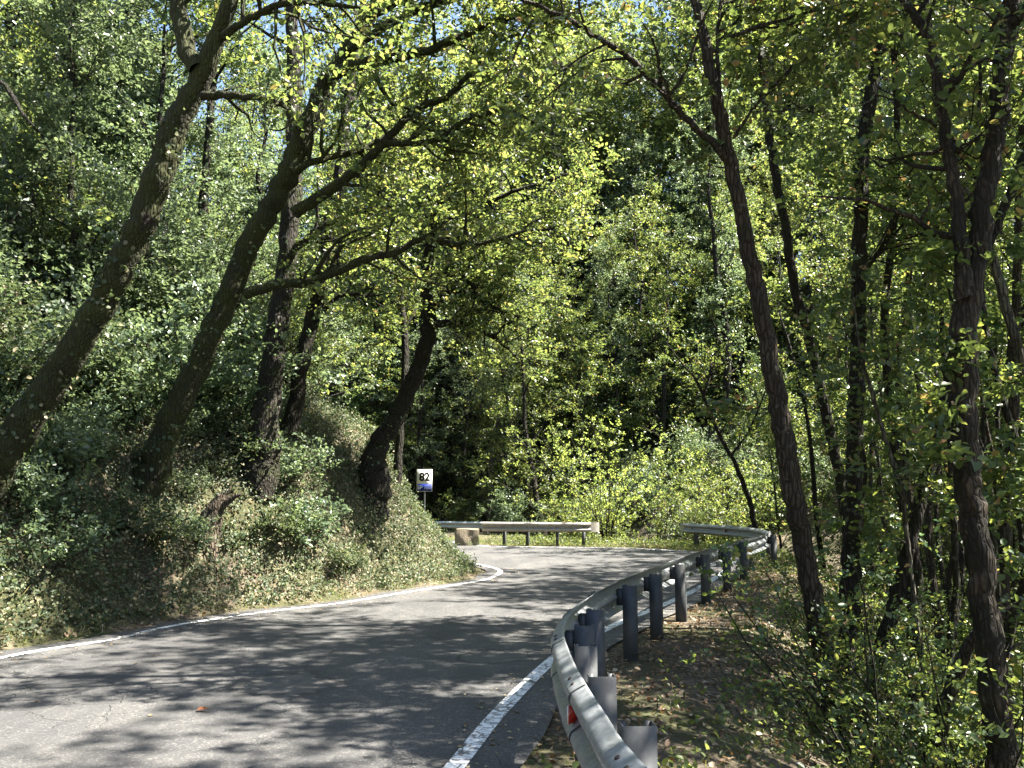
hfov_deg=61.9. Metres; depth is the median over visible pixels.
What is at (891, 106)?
slope tree
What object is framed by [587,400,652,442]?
leafy bush
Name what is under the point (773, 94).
slope tree
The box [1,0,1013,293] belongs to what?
sky
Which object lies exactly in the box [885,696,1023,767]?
leafy sapling
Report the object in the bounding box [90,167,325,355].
tall shrub
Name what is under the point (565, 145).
slope tree
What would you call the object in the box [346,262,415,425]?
slope tree
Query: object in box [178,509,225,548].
bramble clump
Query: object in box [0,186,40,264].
leafy bush
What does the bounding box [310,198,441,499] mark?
slope tree
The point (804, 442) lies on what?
leafy bush
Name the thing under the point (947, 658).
leafy sapling
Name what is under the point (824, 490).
leafy bush
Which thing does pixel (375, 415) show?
slope tree
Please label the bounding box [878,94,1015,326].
tall tree
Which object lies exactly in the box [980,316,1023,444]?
slim tree
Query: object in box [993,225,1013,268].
tall tree
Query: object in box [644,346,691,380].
leafy bush
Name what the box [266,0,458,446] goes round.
oak tree
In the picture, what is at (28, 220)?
leafy bush
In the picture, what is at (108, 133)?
hillside tree
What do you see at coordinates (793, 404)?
leafy bush
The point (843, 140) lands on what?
slope tree
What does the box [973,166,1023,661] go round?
slim tree
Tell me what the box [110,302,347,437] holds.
leafy bush
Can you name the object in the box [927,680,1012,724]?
leafy sapling
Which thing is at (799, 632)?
leafy sapling
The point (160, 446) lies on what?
oak tree
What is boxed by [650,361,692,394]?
leafy bush
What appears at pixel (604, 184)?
slope tree
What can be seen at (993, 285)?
slim tree
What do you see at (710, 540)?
leafy bush
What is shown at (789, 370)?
leafy bush
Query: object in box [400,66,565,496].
slope tree
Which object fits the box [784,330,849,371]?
leafy bush
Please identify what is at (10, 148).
tall shrub
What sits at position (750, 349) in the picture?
leafy bush
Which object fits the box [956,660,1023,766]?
leafy sapling
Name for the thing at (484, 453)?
leafy bush
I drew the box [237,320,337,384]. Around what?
leafy bush
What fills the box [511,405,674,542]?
sunlit bush
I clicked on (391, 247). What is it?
slope tree
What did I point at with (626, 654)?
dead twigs
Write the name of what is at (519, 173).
slope tree
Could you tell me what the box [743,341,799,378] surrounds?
leafy bush
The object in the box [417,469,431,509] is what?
kilometre sign
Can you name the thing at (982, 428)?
slim tree
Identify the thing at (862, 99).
slope tree
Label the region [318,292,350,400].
slope tree
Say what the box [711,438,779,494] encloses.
leafy bush
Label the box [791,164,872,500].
slim tree
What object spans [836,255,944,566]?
wood tree
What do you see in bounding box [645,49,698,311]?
slope tree
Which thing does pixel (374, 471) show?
oak tree
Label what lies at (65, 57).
ivy tree
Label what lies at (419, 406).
slope tree
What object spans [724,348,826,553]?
young tree
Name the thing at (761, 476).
leafy bush
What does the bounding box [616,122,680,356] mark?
slope tree
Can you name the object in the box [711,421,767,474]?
leafy bush
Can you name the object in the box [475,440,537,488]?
leafy bush
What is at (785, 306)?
leafy bush
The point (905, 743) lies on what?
leafy sapling
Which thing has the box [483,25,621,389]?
slope tree
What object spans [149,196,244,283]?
tall shrub
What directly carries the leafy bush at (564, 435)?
on the ground at (694, 695)
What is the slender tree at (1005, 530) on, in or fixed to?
on the ground at (694, 695)
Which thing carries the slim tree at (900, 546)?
on the ground at (694, 695)
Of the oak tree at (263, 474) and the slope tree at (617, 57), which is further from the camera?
the slope tree at (617, 57)
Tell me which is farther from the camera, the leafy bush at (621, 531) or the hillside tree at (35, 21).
the leafy bush at (621, 531)
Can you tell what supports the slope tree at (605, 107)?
on the ground at (694, 695)
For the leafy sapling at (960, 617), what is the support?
on the ground at (694, 695)
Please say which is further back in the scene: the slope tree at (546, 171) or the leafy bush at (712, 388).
the slope tree at (546, 171)
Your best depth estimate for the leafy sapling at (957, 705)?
8.26 m
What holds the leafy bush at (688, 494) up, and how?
on the ground at (694, 695)
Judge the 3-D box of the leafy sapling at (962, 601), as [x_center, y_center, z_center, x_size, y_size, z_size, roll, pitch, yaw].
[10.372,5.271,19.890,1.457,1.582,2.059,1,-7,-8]
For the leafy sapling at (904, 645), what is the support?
on the ground at (694, 695)
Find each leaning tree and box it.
[0,80,34,126]
[855,0,1023,729]
[918,317,1023,767]
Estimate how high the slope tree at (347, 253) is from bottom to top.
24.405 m
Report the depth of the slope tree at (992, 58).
51.50 m
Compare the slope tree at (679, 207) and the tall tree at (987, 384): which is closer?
the tall tree at (987, 384)
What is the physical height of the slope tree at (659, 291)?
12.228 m
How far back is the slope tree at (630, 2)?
68.33 m
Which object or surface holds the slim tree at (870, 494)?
on the ground at (694, 695)
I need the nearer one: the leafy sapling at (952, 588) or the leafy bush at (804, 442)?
the leafy sapling at (952, 588)
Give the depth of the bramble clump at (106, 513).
11.23 m
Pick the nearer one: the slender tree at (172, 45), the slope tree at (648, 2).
the slender tree at (172, 45)
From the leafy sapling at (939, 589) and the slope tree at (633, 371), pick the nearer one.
the leafy sapling at (939, 589)
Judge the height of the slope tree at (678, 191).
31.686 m
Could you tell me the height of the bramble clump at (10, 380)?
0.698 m
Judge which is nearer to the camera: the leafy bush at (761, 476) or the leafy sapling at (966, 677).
the leafy sapling at (966, 677)
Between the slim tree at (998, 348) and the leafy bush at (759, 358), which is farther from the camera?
the leafy bush at (759, 358)
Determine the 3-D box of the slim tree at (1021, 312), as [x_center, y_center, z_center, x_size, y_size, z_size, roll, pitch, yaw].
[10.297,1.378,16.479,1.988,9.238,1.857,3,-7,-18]
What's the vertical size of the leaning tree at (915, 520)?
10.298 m
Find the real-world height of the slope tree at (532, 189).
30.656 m
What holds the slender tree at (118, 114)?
on the ground at (694, 695)
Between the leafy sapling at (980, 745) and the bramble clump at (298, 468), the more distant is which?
the bramble clump at (298, 468)
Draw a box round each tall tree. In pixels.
[721,154,844,572]
[751,0,1023,705]
[783,179,897,587]
[797,6,1014,663]
[802,100,951,607]
[807,21,1023,622]
[821,81,990,483]
[837,0,1023,345]
[865,160,1018,639]
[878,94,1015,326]
[884,1,1023,332]
[898,0,1023,123]
[928,133,1023,539]
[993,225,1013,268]
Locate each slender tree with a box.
[82,1,253,158]
[112,0,237,193]
[117,0,303,264]
[312,7,441,493]
[458,257,553,532]
[640,316,803,528]
[676,0,926,675]
[853,0,1023,502]
[863,73,985,669]
[912,1,1023,728]
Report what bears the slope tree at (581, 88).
on the ground at (694, 695)
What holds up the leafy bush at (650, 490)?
on the ground at (694, 695)
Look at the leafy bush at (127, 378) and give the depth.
13.29 m
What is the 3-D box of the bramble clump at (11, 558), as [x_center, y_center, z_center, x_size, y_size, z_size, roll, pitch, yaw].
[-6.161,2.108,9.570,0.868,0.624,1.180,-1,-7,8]
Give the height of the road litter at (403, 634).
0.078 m
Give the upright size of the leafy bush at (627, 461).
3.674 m
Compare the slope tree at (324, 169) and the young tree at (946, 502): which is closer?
the young tree at (946, 502)
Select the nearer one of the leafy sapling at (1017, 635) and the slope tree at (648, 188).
the leafy sapling at (1017, 635)
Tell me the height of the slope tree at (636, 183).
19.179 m
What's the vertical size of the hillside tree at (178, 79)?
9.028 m
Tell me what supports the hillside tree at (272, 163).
on the ground at (694, 695)
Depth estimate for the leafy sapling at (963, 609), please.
19.02 m
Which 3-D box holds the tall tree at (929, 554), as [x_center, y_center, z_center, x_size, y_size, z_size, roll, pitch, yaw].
[7.322,-1.165,15.650,3.529,12.931,4.019,-4,-8,26]
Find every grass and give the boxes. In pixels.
[5,535,984,767]
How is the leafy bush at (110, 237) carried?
on the ground at (694, 695)
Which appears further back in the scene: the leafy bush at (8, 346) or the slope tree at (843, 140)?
the slope tree at (843, 140)
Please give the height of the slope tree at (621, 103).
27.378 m
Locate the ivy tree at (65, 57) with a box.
[55,0,173,214]
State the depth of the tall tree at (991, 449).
20.12 m
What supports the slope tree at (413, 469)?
on the ground at (694, 695)
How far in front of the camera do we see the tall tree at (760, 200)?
27.46 m
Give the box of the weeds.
[489,532,1023,767]
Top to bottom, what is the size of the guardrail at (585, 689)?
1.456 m
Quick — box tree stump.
[196,484,240,559]
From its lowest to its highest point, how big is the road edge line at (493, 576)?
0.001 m
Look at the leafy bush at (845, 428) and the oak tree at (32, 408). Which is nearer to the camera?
the oak tree at (32, 408)
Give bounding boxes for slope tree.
[238,28,334,228]
[254,170,318,270]
[267,57,411,417]
[282,93,364,251]
[298,50,378,301]
[298,160,370,428]
[302,0,488,488]
[306,314,359,414]
[307,203,404,462]
[310,183,373,404]
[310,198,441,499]
[317,100,441,425]
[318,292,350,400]
[327,329,388,416]
[335,0,507,491]
[336,281,430,473]
[341,112,453,401]
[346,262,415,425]
[350,121,420,409]
[356,0,520,500]
[358,224,425,423]
[365,239,460,460]
[370,290,453,507]
[374,262,486,529]
[382,126,487,462]
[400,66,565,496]
[410,328,464,475]
[412,0,600,431]
[424,265,514,520]
[435,79,593,424]
[435,338,519,531]
[436,253,498,418]
[438,0,644,462]
[438,45,556,386]
[447,62,569,401]
[460,238,606,533]
[462,326,553,535]
[463,233,587,535]
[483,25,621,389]
[486,320,549,480]
[491,251,602,497]
[507,1,639,410]
[508,175,642,487]
[515,71,613,341]
[517,53,686,397]
[517,234,571,440]
[520,37,671,419]
[527,62,671,417]
[527,275,635,510]
[528,0,652,401]
[530,317,607,492]
[553,45,683,381]
[561,0,678,341]
[574,206,660,462]
[575,0,699,336]
[584,107,689,424]
[586,181,714,458]
[587,238,655,458]
[591,175,696,434]
[597,204,721,474]
[600,174,711,437]
[603,0,653,309]
[606,0,821,295]
[616,0,789,394]
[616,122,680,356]
[621,0,717,350]
[621,29,673,255]
[624,38,753,363]
[630,0,776,357]
[631,0,791,379]
[636,211,687,369]
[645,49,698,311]
[646,53,783,443]
[648,45,688,202]
[655,205,752,421]
[656,227,738,439]
[658,0,869,347]
[660,202,708,355]
[667,0,804,232]
[667,165,730,412]
[682,163,794,412]
[688,136,784,389]
[689,145,771,405]
[693,22,820,287]
[694,105,818,341]
[709,0,808,256]
[714,5,841,258]
[716,0,834,290]
[741,6,853,288]
[749,113,849,402]
[750,0,872,335]
[751,179,808,368]
[755,42,850,304]
[804,48,907,121]
[807,111,888,337]
[811,101,860,258]
[812,103,882,287]
[819,56,853,132]
[820,107,876,298]
[831,11,962,166]
[839,93,914,318]
[840,48,923,114]
[847,77,892,207]
[876,61,916,145]
[916,1,1022,169]
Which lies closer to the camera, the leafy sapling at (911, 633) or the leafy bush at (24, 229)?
the leafy sapling at (911, 633)
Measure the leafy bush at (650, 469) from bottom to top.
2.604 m
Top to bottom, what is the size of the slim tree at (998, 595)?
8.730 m
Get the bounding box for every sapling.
[680,501,979,767]
[717,527,970,722]
[731,566,911,725]
[748,566,909,695]
[759,586,1023,767]
[760,626,879,727]
[765,561,1021,767]
[775,640,934,755]
[782,277,955,705]
[800,589,930,671]
[800,693,1008,767]
[820,542,892,588]
[837,595,962,685]
[856,616,958,725]
[858,646,931,704]
[862,570,1023,710]
[866,540,967,628]
[869,723,957,767]
[870,637,1023,767]
[877,548,1014,625]
[878,661,979,752]
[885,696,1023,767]
[888,659,1023,747]
[889,529,967,610]
[891,699,1023,767]
[899,698,1023,767]
[923,555,968,621]
[924,525,1019,592]
[926,622,1023,756]
[927,579,967,628]
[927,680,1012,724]
[928,599,967,621]
[928,659,980,710]
[930,603,968,643]
[935,569,1020,650]
[948,710,1021,766]
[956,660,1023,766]
[958,627,1023,662]
[959,601,1023,662]
[967,644,1023,719]
[1010,588,1023,726]
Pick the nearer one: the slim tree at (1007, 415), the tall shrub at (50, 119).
the slim tree at (1007, 415)
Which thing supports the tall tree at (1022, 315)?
on the ground at (694, 695)
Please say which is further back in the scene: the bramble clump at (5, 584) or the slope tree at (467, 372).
the slope tree at (467, 372)
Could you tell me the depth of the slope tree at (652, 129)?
55.92 m
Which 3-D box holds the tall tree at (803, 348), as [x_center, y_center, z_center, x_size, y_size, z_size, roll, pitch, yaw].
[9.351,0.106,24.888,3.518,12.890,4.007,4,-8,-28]
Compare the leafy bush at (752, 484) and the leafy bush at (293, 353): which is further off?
the leafy bush at (752, 484)
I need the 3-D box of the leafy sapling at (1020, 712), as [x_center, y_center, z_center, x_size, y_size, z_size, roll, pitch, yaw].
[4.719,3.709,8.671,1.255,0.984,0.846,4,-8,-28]
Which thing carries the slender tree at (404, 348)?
on the ground at (694, 695)
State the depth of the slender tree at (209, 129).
18.84 m
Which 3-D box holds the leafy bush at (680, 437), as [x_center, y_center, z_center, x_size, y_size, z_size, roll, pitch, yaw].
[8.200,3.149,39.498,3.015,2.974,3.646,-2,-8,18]
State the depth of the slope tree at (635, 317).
44.95 m
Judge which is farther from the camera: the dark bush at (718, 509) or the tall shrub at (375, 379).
the dark bush at (718, 509)
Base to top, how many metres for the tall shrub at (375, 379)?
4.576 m
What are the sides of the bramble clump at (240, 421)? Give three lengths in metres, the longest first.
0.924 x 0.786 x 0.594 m
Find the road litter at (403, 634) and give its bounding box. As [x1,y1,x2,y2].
[0,548,737,767]
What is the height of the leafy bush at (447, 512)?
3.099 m
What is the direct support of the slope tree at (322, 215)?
on the ground at (694, 695)
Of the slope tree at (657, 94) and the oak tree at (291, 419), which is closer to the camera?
the oak tree at (291, 419)
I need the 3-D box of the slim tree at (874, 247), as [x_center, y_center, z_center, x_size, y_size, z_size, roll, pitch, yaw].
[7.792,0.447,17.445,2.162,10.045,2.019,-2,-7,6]
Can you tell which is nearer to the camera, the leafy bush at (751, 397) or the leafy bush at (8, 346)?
the leafy bush at (8, 346)
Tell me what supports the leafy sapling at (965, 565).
on the ground at (694, 695)
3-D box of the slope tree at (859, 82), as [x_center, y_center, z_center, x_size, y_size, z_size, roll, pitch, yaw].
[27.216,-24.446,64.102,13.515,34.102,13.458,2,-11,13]
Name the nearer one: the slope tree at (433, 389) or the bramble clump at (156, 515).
the bramble clump at (156, 515)
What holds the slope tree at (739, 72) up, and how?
on the ground at (694, 695)
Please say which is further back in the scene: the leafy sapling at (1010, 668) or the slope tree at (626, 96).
the slope tree at (626, 96)
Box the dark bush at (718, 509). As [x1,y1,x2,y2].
[646,469,781,544]
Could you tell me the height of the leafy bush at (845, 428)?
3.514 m
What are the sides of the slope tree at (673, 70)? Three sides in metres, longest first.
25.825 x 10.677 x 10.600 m
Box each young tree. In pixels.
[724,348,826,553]
[795,403,889,570]
[834,420,924,599]
[882,416,950,589]
[909,388,981,557]
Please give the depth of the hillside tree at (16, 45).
25.38 m
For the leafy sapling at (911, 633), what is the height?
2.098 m
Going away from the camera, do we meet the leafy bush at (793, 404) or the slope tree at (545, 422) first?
the leafy bush at (793, 404)
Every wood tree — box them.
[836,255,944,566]
[868,246,1023,555]
[915,167,1022,522]
[979,233,1023,579]
[980,243,1023,542]
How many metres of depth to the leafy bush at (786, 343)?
46.87 m
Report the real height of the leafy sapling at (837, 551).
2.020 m
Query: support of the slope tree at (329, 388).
on the ground at (694, 695)
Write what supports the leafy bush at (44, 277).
on the ground at (694, 695)
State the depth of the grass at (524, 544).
12.95 m
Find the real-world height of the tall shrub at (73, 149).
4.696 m
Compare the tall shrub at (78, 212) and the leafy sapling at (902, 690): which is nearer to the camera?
the leafy sapling at (902, 690)
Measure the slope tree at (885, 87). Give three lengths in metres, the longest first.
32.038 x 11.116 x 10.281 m
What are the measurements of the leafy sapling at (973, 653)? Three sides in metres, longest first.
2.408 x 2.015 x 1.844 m
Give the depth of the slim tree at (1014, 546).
23.68 m
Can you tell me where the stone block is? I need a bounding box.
[454,528,478,545]
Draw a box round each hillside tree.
[0,0,49,113]
[0,0,61,158]
[0,0,88,133]
[0,0,185,172]
[0,0,214,311]
[0,6,33,100]
[1,1,115,147]
[39,4,184,201]
[75,0,268,322]
[76,19,237,267]
[90,8,210,198]
[104,66,219,206]
[177,63,271,249]
[178,0,334,316]
[180,79,278,279]
[183,119,272,250]
[189,45,307,277]
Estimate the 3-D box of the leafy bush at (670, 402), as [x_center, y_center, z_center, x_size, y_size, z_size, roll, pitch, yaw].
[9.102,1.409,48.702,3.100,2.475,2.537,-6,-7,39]
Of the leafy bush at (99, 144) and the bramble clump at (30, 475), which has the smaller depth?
the bramble clump at (30, 475)
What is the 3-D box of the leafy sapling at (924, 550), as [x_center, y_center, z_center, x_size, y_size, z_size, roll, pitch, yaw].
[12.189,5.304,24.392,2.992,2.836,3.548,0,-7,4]
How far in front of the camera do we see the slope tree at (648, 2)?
67.19 m
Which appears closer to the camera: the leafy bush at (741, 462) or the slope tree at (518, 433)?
the leafy bush at (741, 462)
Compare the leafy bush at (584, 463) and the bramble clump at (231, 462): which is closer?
the bramble clump at (231, 462)
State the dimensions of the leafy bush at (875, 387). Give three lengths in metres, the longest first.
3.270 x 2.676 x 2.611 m
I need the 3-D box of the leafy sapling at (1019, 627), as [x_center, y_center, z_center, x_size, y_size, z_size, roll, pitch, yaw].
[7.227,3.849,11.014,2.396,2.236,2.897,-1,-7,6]
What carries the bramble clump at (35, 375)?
on the ground at (694, 695)
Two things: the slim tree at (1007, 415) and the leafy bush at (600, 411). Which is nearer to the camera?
the slim tree at (1007, 415)
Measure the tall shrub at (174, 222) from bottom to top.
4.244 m
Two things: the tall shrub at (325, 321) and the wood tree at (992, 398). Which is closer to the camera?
the tall shrub at (325, 321)
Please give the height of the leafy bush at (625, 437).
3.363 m
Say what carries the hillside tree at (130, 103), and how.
on the ground at (694, 695)
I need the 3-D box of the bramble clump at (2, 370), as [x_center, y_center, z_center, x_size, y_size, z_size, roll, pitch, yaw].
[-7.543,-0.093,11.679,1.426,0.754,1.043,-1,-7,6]
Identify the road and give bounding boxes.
[0,540,750,767]
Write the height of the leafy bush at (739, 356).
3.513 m
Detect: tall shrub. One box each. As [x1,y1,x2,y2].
[0,59,100,213]
[0,88,222,263]
[0,90,55,156]
[0,106,98,227]
[0,120,82,301]
[0,124,41,212]
[0,135,130,310]
[0,140,275,361]
[1,136,211,257]
[20,150,274,267]
[24,95,244,241]
[27,60,144,167]
[37,118,237,248]
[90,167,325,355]
[116,180,294,326]
[118,151,305,296]
[132,159,244,244]
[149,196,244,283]
[156,243,381,383]
[161,230,357,328]
[174,219,332,349]
[177,250,357,373]
[250,289,387,403]
[261,298,364,356]
[271,273,400,391]
[290,289,399,403]
[295,291,373,392]
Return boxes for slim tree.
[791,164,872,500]
[801,199,910,641]
[820,205,905,595]
[834,168,935,386]
[837,118,964,689]
[842,240,902,609]
[863,92,1001,544]
[867,289,931,616]
[868,144,945,603]
[871,112,954,622]
[876,94,1023,755]
[890,301,958,586]
[908,0,1023,670]
[927,180,1023,654]
[928,167,1005,569]
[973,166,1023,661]
[977,280,1009,492]
[980,181,1023,488]
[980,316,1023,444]
[991,261,1023,424]
[992,335,1022,587]
[992,389,1023,445]
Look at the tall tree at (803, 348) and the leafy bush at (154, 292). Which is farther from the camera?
the tall tree at (803, 348)
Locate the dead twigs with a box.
[22,390,927,767]
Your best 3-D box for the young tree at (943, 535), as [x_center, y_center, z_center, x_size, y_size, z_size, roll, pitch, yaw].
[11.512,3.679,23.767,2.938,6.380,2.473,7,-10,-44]
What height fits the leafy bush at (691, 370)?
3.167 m
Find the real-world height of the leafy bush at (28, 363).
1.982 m
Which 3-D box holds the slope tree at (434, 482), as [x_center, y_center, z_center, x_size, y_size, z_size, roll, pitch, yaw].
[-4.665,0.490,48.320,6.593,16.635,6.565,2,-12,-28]
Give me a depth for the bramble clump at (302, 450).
14.88 m
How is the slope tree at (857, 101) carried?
on the ground at (694, 695)
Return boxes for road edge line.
[0,564,502,658]
[443,545,736,767]
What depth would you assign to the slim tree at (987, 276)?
15.29 m
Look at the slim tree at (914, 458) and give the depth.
22.32 m
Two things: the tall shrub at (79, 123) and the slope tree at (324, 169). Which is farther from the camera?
the slope tree at (324, 169)
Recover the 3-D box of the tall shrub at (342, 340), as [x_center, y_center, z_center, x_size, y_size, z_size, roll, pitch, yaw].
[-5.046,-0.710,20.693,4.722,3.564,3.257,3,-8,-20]
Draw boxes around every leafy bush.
[0,167,140,259]
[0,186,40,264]
[0,197,95,276]
[0,212,144,339]
[0,215,56,266]
[0,231,130,327]
[0,232,107,340]
[0,239,24,296]
[0,250,61,317]
[0,274,129,375]
[0,281,108,439]
[0,308,161,416]
[0,311,28,394]
[6,308,173,404]
[15,203,223,326]
[35,250,235,398]
[47,226,176,301]
[68,232,187,309]
[75,311,243,434]
[76,140,116,193]
[80,267,254,351]
[104,310,266,410]
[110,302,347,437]
[146,277,267,347]
[152,222,250,306]
[159,265,303,354]
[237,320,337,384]
[407,469,459,518]
[423,488,505,530]
[426,462,442,495]
[450,472,520,521]
[451,437,488,471]
[452,464,495,503]
[460,430,513,478]
[474,481,548,534]
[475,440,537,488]
[505,477,532,506]
[508,457,602,535]
[530,470,616,540]
[535,487,623,538]
[539,477,581,517]
[542,413,588,452]
[550,398,590,430]
[554,488,651,540]
[558,439,607,490]
[567,416,632,459]
[571,486,641,534]
[574,415,655,475]
[576,367,629,408]
[580,482,638,538]
[583,396,633,431]
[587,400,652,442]
[591,437,651,495]
[593,438,679,504]
[612,463,677,524]
[634,446,686,493]
[640,392,684,422]
[640,443,729,505]
[643,398,705,443]
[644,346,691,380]
[646,383,687,416]
[649,499,719,544]
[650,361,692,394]
[653,419,718,474]
[659,480,777,543]
[665,504,734,544]
[667,431,738,487]
[667,444,780,525]
[672,371,745,426]
[683,356,717,395]
[692,447,753,491]
[708,335,759,381]
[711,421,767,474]
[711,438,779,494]
[718,328,776,375]
[719,391,820,459]
[720,453,805,530]
[731,467,779,515]
[735,385,814,435]
[738,290,806,326]
[742,324,795,366]
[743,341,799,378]
[744,340,795,378]
[751,417,823,468]
[765,393,846,455]
[777,324,821,370]
[782,327,849,366]
[783,358,809,396]
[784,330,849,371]
[786,357,866,410]
[791,339,875,402]
[791,360,880,419]
[793,406,872,457]
[798,445,843,503]
[800,277,849,310]
[803,286,850,329]
[816,409,924,458]
[820,444,914,504]
[825,321,849,367]
[844,381,879,423]
[865,440,913,484]
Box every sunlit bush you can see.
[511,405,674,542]
[604,453,708,539]
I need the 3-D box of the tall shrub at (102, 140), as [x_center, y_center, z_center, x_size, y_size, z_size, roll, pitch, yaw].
[-9.136,-3.375,18.579,6.141,4.897,4.184,1,-7,-4]
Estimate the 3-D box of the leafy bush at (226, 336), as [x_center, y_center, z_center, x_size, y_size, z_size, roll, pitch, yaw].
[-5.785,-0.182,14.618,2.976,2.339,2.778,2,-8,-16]
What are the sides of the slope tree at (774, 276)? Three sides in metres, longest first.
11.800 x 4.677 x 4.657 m
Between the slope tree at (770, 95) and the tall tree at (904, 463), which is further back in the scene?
the slope tree at (770, 95)
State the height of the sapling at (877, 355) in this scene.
5.292 m
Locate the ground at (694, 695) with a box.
[0,277,1023,767]
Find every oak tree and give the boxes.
[0,0,455,499]
[132,0,671,504]
[213,0,451,498]
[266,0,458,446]
[357,2,652,518]
[361,0,999,736]
[729,0,1023,767]
[804,0,1023,709]
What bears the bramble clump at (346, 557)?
on the ground at (694, 695)
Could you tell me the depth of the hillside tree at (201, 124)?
25.22 m
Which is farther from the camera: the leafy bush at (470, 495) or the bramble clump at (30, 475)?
the leafy bush at (470, 495)
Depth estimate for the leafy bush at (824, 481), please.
32.06 m
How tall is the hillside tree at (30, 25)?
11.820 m
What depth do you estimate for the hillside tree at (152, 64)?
19.06 m
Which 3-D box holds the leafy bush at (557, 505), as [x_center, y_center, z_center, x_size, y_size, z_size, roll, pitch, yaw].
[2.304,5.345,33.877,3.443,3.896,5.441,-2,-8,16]
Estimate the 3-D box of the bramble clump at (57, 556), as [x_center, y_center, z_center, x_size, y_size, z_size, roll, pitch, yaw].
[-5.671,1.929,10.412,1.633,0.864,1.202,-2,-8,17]
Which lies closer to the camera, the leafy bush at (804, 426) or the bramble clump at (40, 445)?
the bramble clump at (40, 445)
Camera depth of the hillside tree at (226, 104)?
28.66 m
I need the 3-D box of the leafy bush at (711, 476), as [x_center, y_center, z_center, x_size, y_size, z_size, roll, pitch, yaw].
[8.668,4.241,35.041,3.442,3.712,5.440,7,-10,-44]
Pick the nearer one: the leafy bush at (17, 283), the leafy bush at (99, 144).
the leafy bush at (17, 283)
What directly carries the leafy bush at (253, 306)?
on the ground at (694, 695)
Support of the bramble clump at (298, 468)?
on the ground at (694, 695)
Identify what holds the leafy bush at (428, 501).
on the ground at (694, 695)
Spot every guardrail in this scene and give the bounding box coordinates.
[435,521,513,534]
[482,522,598,546]
[551,523,777,767]
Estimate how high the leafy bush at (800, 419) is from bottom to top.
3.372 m
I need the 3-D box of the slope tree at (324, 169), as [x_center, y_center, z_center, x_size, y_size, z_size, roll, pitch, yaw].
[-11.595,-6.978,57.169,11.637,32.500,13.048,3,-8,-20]
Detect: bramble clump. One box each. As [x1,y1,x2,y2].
[0,360,25,401]
[0,372,34,391]
[0,388,23,420]
[0,507,127,576]
[0,546,17,565]
[0,557,31,625]
[1,341,108,394]
[3,449,65,511]
[13,466,95,526]
[24,429,97,485]
[25,410,133,487]
[43,398,116,443]
[54,379,157,435]
[57,475,143,552]
[77,429,126,463]
[92,387,160,416]
[103,492,207,555]
[118,436,147,461]
[156,395,241,440]
[159,376,228,409]
[164,465,216,498]
[175,424,199,452]
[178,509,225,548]
[189,447,231,475]
[191,434,258,480]
[208,416,272,464]
[217,507,280,553]
[227,415,248,433]
[234,431,347,490]
[248,491,309,546]
[269,487,352,550]
[281,441,314,464]
[320,536,371,575]
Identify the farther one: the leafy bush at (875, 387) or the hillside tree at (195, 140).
the leafy bush at (875, 387)
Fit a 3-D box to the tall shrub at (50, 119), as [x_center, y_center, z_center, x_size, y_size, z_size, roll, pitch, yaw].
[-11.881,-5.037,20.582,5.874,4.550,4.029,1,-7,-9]
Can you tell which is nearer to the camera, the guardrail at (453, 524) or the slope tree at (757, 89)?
the guardrail at (453, 524)
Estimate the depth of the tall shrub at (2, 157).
16.40 m
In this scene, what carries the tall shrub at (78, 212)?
on the ground at (694, 695)
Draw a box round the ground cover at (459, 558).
[0,287,483,646]
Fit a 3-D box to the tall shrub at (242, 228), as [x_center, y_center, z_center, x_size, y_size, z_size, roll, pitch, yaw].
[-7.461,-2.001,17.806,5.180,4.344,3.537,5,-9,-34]
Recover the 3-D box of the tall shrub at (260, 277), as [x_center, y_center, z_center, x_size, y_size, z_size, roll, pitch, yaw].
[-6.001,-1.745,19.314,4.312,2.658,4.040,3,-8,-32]
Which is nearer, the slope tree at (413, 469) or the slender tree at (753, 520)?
the slender tree at (753, 520)
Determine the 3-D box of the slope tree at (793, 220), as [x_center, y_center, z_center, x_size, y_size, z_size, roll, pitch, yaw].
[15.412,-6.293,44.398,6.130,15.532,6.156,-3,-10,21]
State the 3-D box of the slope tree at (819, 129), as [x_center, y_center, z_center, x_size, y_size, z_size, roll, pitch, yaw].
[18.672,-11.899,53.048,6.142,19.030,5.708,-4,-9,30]
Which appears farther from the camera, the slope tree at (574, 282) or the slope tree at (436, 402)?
the slope tree at (436, 402)
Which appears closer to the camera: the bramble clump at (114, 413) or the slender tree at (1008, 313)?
the slender tree at (1008, 313)
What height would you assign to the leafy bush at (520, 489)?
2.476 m
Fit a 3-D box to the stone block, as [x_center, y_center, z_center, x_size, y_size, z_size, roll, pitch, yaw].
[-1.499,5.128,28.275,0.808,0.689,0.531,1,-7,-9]
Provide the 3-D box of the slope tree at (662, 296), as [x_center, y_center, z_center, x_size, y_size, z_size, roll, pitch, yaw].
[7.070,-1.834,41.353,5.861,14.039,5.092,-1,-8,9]
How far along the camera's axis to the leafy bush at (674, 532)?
32.54 m
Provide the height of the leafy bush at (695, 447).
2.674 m
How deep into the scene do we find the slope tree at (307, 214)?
67.10 m
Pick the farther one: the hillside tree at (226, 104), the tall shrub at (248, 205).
the hillside tree at (226, 104)
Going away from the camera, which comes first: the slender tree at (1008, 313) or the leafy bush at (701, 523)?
the slender tree at (1008, 313)
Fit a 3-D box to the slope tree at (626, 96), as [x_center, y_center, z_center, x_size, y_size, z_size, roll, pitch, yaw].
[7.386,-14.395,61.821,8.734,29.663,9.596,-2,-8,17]
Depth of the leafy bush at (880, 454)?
32.90 m
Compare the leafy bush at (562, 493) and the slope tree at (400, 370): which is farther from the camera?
the slope tree at (400, 370)

